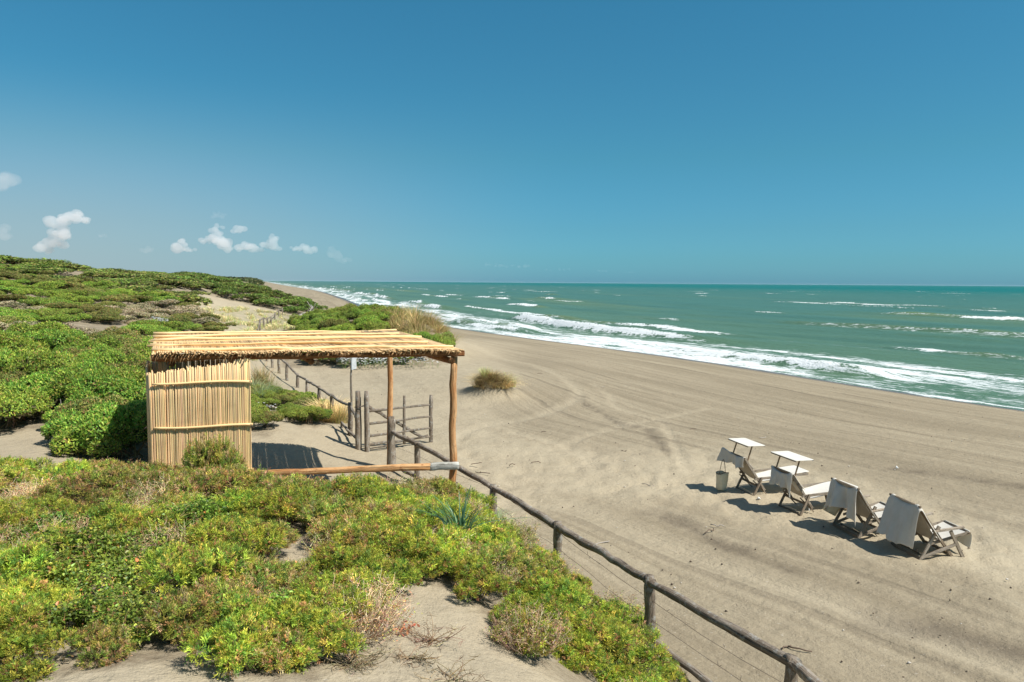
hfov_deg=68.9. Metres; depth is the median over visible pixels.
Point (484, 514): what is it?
juniper shrub
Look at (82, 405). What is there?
shrub
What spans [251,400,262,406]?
juniper bush
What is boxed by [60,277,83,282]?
heath bush
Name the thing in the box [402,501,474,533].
juniper shrub
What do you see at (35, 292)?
juniper bush
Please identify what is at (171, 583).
dry shrub
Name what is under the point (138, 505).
dry shrub
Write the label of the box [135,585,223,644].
heath shrub
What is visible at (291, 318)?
dune bush
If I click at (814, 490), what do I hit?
sun lounger
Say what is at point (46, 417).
juniper bush
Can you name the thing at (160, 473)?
heath shrub
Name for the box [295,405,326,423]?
juniper bush
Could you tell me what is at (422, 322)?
marram grass
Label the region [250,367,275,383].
dune grass
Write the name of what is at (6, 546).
juniper shrub
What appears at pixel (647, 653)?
juniper shrub
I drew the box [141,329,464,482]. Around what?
reed shelter
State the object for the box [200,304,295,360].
hollow grass
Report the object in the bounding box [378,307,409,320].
marram grass
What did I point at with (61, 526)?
juniper shrub
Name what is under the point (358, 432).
gate post
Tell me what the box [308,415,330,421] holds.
juniper bush
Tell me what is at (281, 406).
juniper bush
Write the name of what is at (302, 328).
dune bush
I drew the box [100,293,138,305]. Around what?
heath bush
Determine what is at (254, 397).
juniper bush
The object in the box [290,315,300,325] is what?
dune bush
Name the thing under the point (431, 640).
dead twig
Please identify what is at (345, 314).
dune bush
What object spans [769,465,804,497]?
towel
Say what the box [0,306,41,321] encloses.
juniper bush
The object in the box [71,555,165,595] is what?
broadleaf creeper
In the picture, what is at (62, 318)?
juniper bush
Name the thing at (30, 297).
juniper bush
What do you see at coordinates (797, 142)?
sky
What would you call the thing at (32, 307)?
dead shrub
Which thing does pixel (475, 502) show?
dry shrub
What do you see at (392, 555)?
juniper shrub
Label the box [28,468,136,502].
heath shrub
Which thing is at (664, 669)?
juniper shrub
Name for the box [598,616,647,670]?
juniper shrub
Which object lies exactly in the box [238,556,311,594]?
heath shrub
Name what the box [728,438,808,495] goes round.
sun lounger
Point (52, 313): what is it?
juniper bush
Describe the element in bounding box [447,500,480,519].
juniper shrub
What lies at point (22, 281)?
juniper bush
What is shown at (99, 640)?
heath shrub
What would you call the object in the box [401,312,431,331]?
marram grass
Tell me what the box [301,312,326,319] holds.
dune bush
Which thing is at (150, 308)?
dead shrub
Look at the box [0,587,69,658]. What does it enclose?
juniper shrub
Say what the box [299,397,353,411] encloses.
dry grass
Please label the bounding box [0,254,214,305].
dune scrub
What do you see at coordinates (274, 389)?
juniper bush
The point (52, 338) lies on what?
juniper bush
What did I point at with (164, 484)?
dry shrub
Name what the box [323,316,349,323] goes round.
dune bush
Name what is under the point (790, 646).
beach debris
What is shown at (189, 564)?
juniper shrub
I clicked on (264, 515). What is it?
juniper shrub
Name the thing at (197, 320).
dead shrub
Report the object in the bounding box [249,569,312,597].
dry shrub
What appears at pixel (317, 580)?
juniper shrub
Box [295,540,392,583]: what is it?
juniper shrub
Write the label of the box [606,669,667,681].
juniper shrub
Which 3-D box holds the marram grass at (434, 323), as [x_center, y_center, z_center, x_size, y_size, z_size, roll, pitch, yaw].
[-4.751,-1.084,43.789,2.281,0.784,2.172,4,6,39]
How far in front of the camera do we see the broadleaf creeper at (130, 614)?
4.38 m
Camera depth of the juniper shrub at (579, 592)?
6.51 m
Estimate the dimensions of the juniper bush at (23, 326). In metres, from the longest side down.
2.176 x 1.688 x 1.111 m
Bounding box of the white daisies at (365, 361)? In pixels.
[356,357,396,368]
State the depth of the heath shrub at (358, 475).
10.31 m
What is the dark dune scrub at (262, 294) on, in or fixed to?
on the sand ground at (780, 577)
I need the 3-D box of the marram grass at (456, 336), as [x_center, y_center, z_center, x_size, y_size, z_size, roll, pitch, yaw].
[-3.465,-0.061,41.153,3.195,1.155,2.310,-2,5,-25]
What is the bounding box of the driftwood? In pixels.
[299,301,316,315]
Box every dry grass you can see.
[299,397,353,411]
[301,395,354,421]
[322,401,361,422]
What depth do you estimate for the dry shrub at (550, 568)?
8.16 m
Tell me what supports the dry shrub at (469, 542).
on the sand ground at (780, 577)
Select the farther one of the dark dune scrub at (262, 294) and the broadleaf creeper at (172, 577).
the dark dune scrub at (262, 294)
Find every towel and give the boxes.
[717,447,753,468]
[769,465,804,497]
[824,478,879,522]
[876,494,940,548]
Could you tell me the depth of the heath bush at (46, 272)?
51.57 m
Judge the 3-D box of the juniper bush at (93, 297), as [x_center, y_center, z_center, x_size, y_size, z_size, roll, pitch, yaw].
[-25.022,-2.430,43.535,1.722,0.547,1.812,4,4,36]
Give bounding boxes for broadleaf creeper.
[0,546,107,591]
[3,508,101,544]
[19,525,127,582]
[26,585,143,629]
[63,586,140,630]
[66,534,130,566]
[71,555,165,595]
[84,590,166,643]
[102,533,199,586]
[113,526,183,557]
[141,495,224,535]
[149,549,216,589]
[189,586,299,643]
[213,512,253,545]
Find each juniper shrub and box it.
[0,456,32,486]
[0,495,12,519]
[0,495,28,510]
[0,505,44,527]
[0,532,103,595]
[0,540,12,550]
[0,544,25,577]
[0,574,82,622]
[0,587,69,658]
[0,599,48,654]
[0,622,87,681]
[1,592,52,631]
[3,494,63,513]
[4,454,58,490]
[9,521,78,549]
[10,495,86,538]
[11,520,78,546]
[26,457,92,488]
[74,498,149,533]
[97,505,183,558]
[134,537,256,597]
[152,492,203,513]
[179,588,299,678]
[180,514,290,568]
[195,496,252,522]
[197,486,277,522]
[238,481,321,525]
[246,500,300,528]
[249,596,355,674]
[285,608,368,666]
[289,567,377,620]
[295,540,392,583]
[295,587,318,604]
[320,566,400,608]
[325,510,409,551]
[326,473,390,500]
[347,553,423,590]
[353,512,439,559]
[353,530,414,572]
[353,589,391,623]
[356,484,420,505]
[362,495,404,507]
[374,482,414,498]
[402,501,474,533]
[405,495,424,505]
[407,541,471,577]
[408,492,475,517]
[410,500,433,519]
[410,538,469,578]
[416,519,492,556]
[422,492,451,501]
[428,477,465,499]
[428,513,472,531]
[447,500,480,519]
[447,553,517,601]
[453,486,497,508]
[461,498,497,519]
[469,520,520,559]
[472,505,488,520]
[472,517,523,547]
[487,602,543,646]
[488,591,588,639]
[503,548,546,577]
[508,572,590,610]
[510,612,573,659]
[511,561,573,606]
[522,542,561,561]
[530,570,593,606]
[550,631,616,674]
[559,608,637,661]
[564,574,600,607]
[569,571,593,591]
[578,595,630,625]
[583,612,621,626]
[586,638,672,681]
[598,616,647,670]
[604,596,643,626]
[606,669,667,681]
[622,672,657,681]
[624,676,652,681]
[625,657,686,681]
[627,615,663,642]
[652,656,679,680]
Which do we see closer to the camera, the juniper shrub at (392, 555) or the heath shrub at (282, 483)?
the juniper shrub at (392, 555)
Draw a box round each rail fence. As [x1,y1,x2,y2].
[257,308,354,437]
[387,416,822,681]
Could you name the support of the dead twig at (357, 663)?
on the sand ground at (780, 577)
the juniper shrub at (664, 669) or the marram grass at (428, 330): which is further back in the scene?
the marram grass at (428, 330)
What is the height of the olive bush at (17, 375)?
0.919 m
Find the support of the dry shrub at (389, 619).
on the sand ground at (780, 577)
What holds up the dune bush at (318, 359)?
on the sand ground at (780, 577)
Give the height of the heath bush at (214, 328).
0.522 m
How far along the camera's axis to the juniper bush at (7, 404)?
14.35 m
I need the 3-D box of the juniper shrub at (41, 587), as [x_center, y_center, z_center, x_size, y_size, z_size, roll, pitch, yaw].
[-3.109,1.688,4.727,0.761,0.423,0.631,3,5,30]
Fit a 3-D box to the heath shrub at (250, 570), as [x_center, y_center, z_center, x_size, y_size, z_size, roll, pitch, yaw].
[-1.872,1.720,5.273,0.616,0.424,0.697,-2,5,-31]
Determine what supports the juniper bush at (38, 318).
on the sand ground at (780, 577)
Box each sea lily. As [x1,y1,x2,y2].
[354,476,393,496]
[400,485,527,534]
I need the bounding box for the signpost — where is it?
[349,358,356,436]
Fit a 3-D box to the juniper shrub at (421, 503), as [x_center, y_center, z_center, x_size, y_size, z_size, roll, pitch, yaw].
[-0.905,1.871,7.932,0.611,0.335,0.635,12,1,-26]
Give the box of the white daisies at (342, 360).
[337,358,350,368]
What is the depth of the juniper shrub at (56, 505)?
7.13 m
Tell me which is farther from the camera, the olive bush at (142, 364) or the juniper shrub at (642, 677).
the olive bush at (142, 364)
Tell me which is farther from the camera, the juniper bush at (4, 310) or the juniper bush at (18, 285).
the juniper bush at (18, 285)
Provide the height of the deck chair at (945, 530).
0.850 m
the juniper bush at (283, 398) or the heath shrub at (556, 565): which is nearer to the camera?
the heath shrub at (556, 565)
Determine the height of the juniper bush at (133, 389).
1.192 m
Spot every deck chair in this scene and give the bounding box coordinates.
[831,477,885,537]
[889,493,971,559]
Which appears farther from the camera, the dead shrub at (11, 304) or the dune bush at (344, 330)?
the dune bush at (344, 330)
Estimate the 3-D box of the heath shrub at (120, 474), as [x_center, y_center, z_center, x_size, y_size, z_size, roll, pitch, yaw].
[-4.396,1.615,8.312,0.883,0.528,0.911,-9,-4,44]
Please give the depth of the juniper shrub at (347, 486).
8.54 m
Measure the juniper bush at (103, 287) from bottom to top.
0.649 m
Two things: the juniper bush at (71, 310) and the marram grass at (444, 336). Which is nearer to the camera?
the juniper bush at (71, 310)
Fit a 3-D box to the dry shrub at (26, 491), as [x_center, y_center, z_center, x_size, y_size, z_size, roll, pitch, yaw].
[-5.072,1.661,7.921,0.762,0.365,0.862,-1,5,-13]
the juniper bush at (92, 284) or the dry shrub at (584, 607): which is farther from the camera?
the juniper bush at (92, 284)
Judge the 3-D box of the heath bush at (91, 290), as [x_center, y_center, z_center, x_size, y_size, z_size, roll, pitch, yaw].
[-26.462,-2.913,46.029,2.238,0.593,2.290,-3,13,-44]
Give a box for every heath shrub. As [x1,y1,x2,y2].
[0,459,34,494]
[0,523,26,544]
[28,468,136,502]
[31,527,115,574]
[62,486,141,513]
[66,613,138,669]
[69,464,161,495]
[79,457,135,476]
[124,459,169,470]
[126,462,159,472]
[132,468,187,497]
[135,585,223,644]
[145,490,201,510]
[145,603,230,647]
[150,465,244,503]
[157,462,201,474]
[158,574,266,630]
[180,430,246,471]
[194,462,233,493]
[196,463,276,498]
[201,547,293,598]
[226,615,310,675]
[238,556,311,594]
[245,518,300,555]
[253,475,333,522]
[258,472,331,495]
[295,488,361,524]
[299,501,330,525]
[305,508,361,542]
[306,581,375,637]
[334,496,408,528]
[335,518,392,572]
[342,471,387,482]
[367,499,422,529]
[398,482,425,496]
[405,475,456,498]
[424,479,455,496]
[462,537,539,591]
[506,519,537,543]
[526,547,572,577]
[621,619,657,644]
[668,661,689,681]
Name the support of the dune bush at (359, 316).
on the sand ground at (780, 577)
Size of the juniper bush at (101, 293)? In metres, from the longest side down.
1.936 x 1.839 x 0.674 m
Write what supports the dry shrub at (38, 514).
on the sand ground at (780, 577)
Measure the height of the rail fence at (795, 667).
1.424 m
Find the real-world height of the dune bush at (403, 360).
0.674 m
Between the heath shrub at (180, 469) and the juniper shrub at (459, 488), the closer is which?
the heath shrub at (180, 469)
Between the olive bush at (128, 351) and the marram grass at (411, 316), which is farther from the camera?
the marram grass at (411, 316)
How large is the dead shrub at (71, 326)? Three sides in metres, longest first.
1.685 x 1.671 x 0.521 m
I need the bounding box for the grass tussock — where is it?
[460,366,528,389]
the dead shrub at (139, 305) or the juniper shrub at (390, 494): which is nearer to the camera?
the juniper shrub at (390, 494)
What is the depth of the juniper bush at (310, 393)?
23.43 m
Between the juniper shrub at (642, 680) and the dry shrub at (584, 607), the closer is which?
the juniper shrub at (642, 680)
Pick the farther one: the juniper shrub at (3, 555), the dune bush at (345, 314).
the dune bush at (345, 314)
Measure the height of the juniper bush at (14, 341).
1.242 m
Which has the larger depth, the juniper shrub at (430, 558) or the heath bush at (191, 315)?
the heath bush at (191, 315)
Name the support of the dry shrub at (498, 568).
on the sand ground at (780, 577)
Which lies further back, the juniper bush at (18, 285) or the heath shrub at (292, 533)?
the juniper bush at (18, 285)
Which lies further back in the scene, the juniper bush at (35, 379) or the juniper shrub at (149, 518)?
the juniper bush at (35, 379)
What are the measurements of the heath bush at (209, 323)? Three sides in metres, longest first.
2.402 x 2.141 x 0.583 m
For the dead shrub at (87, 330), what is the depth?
27.95 m
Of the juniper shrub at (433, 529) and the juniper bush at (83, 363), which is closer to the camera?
the juniper shrub at (433, 529)
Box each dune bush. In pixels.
[287,313,300,323]
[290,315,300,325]
[291,325,318,330]
[292,317,307,325]
[294,321,319,330]
[301,309,330,316]
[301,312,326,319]
[301,351,327,364]
[305,316,326,323]
[319,318,348,328]
[319,326,338,330]
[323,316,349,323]
[327,311,355,319]
[328,303,357,310]
[335,322,363,330]
[335,328,355,330]
[345,307,371,312]
[350,308,368,319]
[353,313,389,324]
[356,317,388,328]
[357,310,377,317]
[358,303,383,310]
[360,321,390,330]
[368,311,396,317]
[376,305,399,310]
[379,307,398,314]
[392,357,413,363]
[408,331,439,341]
[433,335,455,346]
[435,331,455,341]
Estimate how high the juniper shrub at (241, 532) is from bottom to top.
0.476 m
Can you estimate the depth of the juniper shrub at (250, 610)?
4.11 m
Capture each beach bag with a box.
[716,459,728,489]
[823,505,839,515]
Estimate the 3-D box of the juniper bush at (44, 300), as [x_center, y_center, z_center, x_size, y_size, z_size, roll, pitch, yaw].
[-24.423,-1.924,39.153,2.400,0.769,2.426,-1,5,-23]
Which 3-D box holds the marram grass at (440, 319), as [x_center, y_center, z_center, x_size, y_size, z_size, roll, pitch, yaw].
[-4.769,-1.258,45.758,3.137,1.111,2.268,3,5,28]
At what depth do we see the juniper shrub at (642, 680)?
5.63 m
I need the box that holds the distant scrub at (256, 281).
[220,276,264,284]
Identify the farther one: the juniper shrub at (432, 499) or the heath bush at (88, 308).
the heath bush at (88, 308)
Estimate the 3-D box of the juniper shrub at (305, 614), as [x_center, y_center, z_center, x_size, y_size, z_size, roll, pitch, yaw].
[-1.353,1.716,4.441,0.767,0.400,0.629,4,6,36]
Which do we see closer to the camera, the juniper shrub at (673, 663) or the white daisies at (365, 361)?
the juniper shrub at (673, 663)
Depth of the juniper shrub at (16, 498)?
7.46 m
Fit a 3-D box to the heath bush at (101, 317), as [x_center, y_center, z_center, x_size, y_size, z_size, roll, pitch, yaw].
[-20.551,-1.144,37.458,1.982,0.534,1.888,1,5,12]
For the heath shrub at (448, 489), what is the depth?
9.63 m
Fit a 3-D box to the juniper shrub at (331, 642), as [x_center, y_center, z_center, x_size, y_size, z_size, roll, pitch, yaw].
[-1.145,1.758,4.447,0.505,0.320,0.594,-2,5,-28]
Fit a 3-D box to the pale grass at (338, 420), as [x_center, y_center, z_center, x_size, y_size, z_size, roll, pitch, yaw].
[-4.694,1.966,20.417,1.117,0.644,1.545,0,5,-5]
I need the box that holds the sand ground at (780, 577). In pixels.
[0,263,1023,681]
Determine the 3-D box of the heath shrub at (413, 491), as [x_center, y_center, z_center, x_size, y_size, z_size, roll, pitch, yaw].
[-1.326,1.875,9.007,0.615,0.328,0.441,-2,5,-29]
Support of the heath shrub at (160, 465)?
on the sand ground at (780, 577)
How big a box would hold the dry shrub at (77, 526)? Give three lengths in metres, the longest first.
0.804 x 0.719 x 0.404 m
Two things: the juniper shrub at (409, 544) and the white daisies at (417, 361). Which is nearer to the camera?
the juniper shrub at (409, 544)
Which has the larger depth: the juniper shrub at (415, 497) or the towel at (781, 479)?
the towel at (781, 479)
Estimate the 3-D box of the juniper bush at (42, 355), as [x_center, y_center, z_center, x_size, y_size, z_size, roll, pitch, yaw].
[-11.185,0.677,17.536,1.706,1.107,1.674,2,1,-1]
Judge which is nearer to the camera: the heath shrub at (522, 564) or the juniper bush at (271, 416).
the heath shrub at (522, 564)
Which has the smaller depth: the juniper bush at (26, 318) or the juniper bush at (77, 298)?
the juniper bush at (26, 318)
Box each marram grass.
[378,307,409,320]
[381,317,401,329]
[390,318,411,331]
[392,310,419,322]
[394,314,435,321]
[397,321,438,333]
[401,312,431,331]
[404,304,426,318]
[404,317,427,328]
[405,308,431,320]
[417,313,442,324]
[418,309,443,324]
[421,324,435,332]
[426,322,451,333]
[428,317,443,328]
[429,313,450,326]
[435,332,461,341]
[435,332,473,342]
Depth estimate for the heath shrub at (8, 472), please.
8.33 m
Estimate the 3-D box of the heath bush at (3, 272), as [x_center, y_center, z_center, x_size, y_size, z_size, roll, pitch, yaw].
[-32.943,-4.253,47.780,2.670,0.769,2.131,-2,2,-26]
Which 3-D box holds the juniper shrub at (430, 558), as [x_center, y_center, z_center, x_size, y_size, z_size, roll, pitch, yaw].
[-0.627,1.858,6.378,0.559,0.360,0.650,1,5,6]
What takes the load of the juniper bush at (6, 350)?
on the sand ground at (780, 577)
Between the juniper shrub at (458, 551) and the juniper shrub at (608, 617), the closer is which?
the juniper shrub at (458, 551)
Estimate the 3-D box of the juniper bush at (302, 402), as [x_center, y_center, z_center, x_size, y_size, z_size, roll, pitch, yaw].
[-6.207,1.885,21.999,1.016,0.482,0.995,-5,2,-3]
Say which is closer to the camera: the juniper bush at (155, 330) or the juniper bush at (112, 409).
the juniper bush at (112, 409)
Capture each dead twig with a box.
[316,638,395,675]
[362,603,407,625]
[380,644,440,667]
[387,619,425,636]
[400,612,466,648]
[414,653,491,681]
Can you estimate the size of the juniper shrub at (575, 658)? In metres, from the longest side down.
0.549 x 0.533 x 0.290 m
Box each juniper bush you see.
[0,283,36,288]
[0,285,17,291]
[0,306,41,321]
[0,312,41,320]
[0,329,51,352]
[0,346,34,370]
[0,347,77,374]
[0,369,64,403]
[0,384,54,423]
[0,390,35,420]
[1,396,49,427]
[3,315,36,321]
[4,278,30,283]
[4,295,41,301]
[5,320,77,332]
[8,288,51,296]
[14,308,44,316]
[15,350,78,374]
[16,297,64,306]
[18,358,93,379]
[21,328,89,350]
[28,310,66,316]
[32,280,66,288]
[34,297,72,304]
[37,286,66,290]
[37,313,91,324]
[38,307,82,313]
[39,408,106,441]
[41,397,83,423]
[44,366,133,403]
[47,358,104,385]
[49,399,146,461]
[49,412,147,460]
[51,290,87,296]
[51,294,94,302]
[53,343,84,351]
[58,334,122,349]
[65,371,146,403]
[70,302,93,308]
[71,295,100,300]
[77,343,125,367]
[82,280,116,286]
[95,291,124,295]
[96,286,107,289]
[99,363,145,385]
[103,416,146,459]
[105,288,137,294]
[107,334,152,342]
[116,342,151,359]
[121,324,171,335]
[123,398,146,444]
[124,352,175,370]
[126,319,181,334]
[135,426,181,447]
[138,290,173,295]
[141,294,181,305]
[145,328,182,334]
[172,321,201,330]
[250,383,261,393]
[251,393,261,399]
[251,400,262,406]
[251,405,268,413]
[251,413,268,429]
[252,410,284,427]
[255,390,275,396]
[257,398,280,409]
[264,391,287,404]
[267,385,282,392]
[270,394,292,404]
[277,389,293,393]
[277,403,302,420]
[277,407,297,421]
[285,394,315,402]
[286,392,311,402]
[288,397,318,405]
[291,391,316,397]
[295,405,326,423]
[298,409,332,422]
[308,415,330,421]
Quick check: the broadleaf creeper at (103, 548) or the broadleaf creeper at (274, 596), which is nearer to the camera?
the broadleaf creeper at (274, 596)
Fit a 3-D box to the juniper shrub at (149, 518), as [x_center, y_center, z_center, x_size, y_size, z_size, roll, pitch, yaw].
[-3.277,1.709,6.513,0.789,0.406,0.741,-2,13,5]
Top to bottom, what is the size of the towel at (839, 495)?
0.614 m
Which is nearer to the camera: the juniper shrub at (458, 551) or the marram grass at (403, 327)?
the juniper shrub at (458, 551)
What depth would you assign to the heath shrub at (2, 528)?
6.56 m
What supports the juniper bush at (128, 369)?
on the sand ground at (780, 577)
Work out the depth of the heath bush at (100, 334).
24.20 m
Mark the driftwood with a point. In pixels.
(311, 308)
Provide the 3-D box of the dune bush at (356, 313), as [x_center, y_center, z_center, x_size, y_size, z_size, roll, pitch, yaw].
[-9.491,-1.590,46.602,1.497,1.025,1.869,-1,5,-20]
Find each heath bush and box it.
[0,269,20,276]
[0,273,31,280]
[0,294,26,301]
[0,316,19,328]
[27,275,62,280]
[30,279,51,283]
[30,302,79,308]
[32,270,54,274]
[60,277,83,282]
[63,281,86,288]
[66,287,105,291]
[67,275,92,280]
[72,288,100,293]
[76,304,111,312]
[82,308,121,321]
[88,330,115,337]
[89,313,125,322]
[95,301,126,306]
[95,334,143,347]
[98,326,140,336]
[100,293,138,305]
[129,294,156,303]
[151,315,191,321]
[170,312,220,323]
[172,302,200,306]
[191,325,228,330]
[201,321,235,330]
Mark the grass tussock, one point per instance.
(484, 376)
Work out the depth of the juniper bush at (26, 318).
28.85 m
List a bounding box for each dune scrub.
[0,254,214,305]
[171,271,327,312]
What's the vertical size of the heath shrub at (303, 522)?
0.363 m
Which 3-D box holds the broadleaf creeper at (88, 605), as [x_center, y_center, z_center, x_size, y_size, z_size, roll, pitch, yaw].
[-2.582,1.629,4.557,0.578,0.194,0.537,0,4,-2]
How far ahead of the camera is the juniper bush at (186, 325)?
37.97 m
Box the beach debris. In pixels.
[361,357,1021,681]
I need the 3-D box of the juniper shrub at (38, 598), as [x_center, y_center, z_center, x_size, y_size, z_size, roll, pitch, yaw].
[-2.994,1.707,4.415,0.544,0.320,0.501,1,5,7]
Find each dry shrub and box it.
[0,470,65,498]
[0,494,27,527]
[0,520,25,546]
[0,534,57,562]
[2,475,42,498]
[2,476,64,500]
[15,511,105,546]
[16,505,70,536]
[105,497,161,531]
[116,473,182,507]
[120,519,210,561]
[127,490,157,508]
[135,552,219,603]
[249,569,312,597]
[301,513,366,554]
[309,565,423,648]
[388,472,437,496]
[415,522,476,567]
[441,493,486,516]
[464,552,522,589]
[480,511,541,550]
[482,596,573,656]
[527,559,562,577]
[565,561,581,579]
[565,581,596,609]
[597,586,644,623]
[600,635,657,677]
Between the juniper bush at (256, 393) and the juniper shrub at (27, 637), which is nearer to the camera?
the juniper shrub at (27, 637)
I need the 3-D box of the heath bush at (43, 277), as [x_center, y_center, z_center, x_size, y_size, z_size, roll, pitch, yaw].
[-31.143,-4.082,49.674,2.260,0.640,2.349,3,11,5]
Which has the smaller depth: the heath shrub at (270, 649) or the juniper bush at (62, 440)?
the heath shrub at (270, 649)
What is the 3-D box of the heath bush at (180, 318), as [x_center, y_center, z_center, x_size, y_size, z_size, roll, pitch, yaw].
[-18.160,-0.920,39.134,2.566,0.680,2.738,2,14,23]
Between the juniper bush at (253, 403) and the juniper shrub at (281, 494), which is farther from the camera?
the juniper bush at (253, 403)
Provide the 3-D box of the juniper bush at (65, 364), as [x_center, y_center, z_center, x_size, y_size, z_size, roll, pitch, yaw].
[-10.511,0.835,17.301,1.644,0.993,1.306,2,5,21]
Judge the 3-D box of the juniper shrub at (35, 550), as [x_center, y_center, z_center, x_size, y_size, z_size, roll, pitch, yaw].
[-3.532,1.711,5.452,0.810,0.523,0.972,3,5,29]
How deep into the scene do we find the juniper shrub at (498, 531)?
7.08 m
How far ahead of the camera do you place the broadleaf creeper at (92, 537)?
5.84 m
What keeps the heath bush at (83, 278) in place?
on the sand ground at (780, 577)
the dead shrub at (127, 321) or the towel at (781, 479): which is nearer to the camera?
the towel at (781, 479)
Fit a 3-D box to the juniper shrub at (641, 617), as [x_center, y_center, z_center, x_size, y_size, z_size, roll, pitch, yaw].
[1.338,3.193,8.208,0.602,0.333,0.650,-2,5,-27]
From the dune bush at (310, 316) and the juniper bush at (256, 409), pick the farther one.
the dune bush at (310, 316)
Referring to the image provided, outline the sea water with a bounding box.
[265,281,1023,410]
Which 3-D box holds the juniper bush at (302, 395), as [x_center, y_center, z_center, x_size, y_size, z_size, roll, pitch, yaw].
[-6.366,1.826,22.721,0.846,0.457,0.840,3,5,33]
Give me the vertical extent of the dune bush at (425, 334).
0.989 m
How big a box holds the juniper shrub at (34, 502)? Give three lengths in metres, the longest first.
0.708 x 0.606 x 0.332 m
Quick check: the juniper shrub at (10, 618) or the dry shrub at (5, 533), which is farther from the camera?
the dry shrub at (5, 533)
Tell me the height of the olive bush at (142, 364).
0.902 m
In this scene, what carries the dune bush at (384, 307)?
on the sand ground at (780, 577)
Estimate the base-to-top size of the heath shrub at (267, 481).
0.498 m
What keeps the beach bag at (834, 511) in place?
hanging from the deck chair at (877, 508)
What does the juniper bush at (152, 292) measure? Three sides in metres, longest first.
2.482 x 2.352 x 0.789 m
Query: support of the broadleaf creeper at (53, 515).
on the sand ground at (780, 577)
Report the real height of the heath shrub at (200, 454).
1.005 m
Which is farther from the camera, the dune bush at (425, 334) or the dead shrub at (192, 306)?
the dead shrub at (192, 306)
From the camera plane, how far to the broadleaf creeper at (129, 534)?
6.17 m
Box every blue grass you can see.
[250,376,278,387]
[251,382,280,398]
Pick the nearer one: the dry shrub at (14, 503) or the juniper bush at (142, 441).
the dry shrub at (14, 503)
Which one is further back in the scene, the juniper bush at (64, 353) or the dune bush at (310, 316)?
the dune bush at (310, 316)
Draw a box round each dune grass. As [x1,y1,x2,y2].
[250,362,275,381]
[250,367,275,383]
[250,370,282,385]
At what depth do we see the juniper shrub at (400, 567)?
5.76 m
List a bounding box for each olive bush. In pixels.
[0,370,27,385]
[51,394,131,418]
[62,346,102,357]
[102,359,169,371]
[113,347,139,359]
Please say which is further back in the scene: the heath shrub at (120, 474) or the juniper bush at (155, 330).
the juniper bush at (155, 330)
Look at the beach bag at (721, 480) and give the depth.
14.62 m
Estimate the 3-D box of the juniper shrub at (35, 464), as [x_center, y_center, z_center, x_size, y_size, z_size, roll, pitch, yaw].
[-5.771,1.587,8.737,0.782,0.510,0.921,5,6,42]
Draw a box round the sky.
[0,0,1023,285]
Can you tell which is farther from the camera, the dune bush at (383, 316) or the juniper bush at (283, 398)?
the dune bush at (383, 316)
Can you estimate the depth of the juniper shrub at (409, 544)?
6.54 m
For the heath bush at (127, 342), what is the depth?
22.23 m
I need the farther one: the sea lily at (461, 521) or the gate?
the gate
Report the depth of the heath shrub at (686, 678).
7.18 m
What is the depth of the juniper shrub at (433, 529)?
7.46 m
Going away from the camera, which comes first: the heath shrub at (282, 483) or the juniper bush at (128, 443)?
the heath shrub at (282, 483)
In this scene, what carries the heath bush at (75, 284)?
on the sand ground at (780, 577)
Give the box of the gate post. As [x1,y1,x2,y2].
[355,391,363,449]
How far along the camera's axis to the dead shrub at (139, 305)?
43.67 m
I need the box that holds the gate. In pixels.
[364,391,432,451]
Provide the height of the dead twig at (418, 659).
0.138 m
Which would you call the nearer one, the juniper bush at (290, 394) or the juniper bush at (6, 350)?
the juniper bush at (6, 350)
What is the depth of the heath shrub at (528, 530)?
10.05 m
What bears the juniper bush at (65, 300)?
on the sand ground at (780, 577)
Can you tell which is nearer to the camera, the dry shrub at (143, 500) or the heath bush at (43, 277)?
the dry shrub at (143, 500)
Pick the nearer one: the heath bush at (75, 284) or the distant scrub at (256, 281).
the heath bush at (75, 284)
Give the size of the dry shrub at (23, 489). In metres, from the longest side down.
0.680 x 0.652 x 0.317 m
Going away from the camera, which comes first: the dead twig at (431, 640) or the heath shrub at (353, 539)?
the dead twig at (431, 640)
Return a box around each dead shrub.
[0,300,27,307]
[0,320,42,329]
[13,306,44,309]
[63,322,76,328]
[76,327,97,334]
[116,314,137,320]
[118,308,146,314]
[121,317,155,323]
[122,303,155,308]
[133,312,169,317]
[138,306,167,313]
[141,309,171,313]
[143,299,179,307]
[164,304,199,310]
[170,307,209,314]
[191,316,220,323]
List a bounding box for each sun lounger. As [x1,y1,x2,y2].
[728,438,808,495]
[770,451,857,515]
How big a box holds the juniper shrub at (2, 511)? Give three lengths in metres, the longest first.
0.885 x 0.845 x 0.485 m
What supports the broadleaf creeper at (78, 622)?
on the sand ground at (780, 577)
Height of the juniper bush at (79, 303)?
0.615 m
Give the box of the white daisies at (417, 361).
[399,357,438,367]
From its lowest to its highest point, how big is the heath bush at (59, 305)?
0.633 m
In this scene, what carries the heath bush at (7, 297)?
on the sand ground at (780, 577)
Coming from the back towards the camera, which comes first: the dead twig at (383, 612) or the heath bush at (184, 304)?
the heath bush at (184, 304)
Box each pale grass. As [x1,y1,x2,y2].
[325,401,347,423]
[333,407,353,422]
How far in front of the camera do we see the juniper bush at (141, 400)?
14.76 m
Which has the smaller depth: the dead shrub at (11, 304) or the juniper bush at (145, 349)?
the juniper bush at (145, 349)
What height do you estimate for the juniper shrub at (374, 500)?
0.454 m
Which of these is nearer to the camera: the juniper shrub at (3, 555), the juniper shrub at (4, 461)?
the juniper shrub at (3, 555)
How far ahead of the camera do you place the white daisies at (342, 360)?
35.77 m
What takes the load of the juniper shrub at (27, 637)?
on the sand ground at (780, 577)

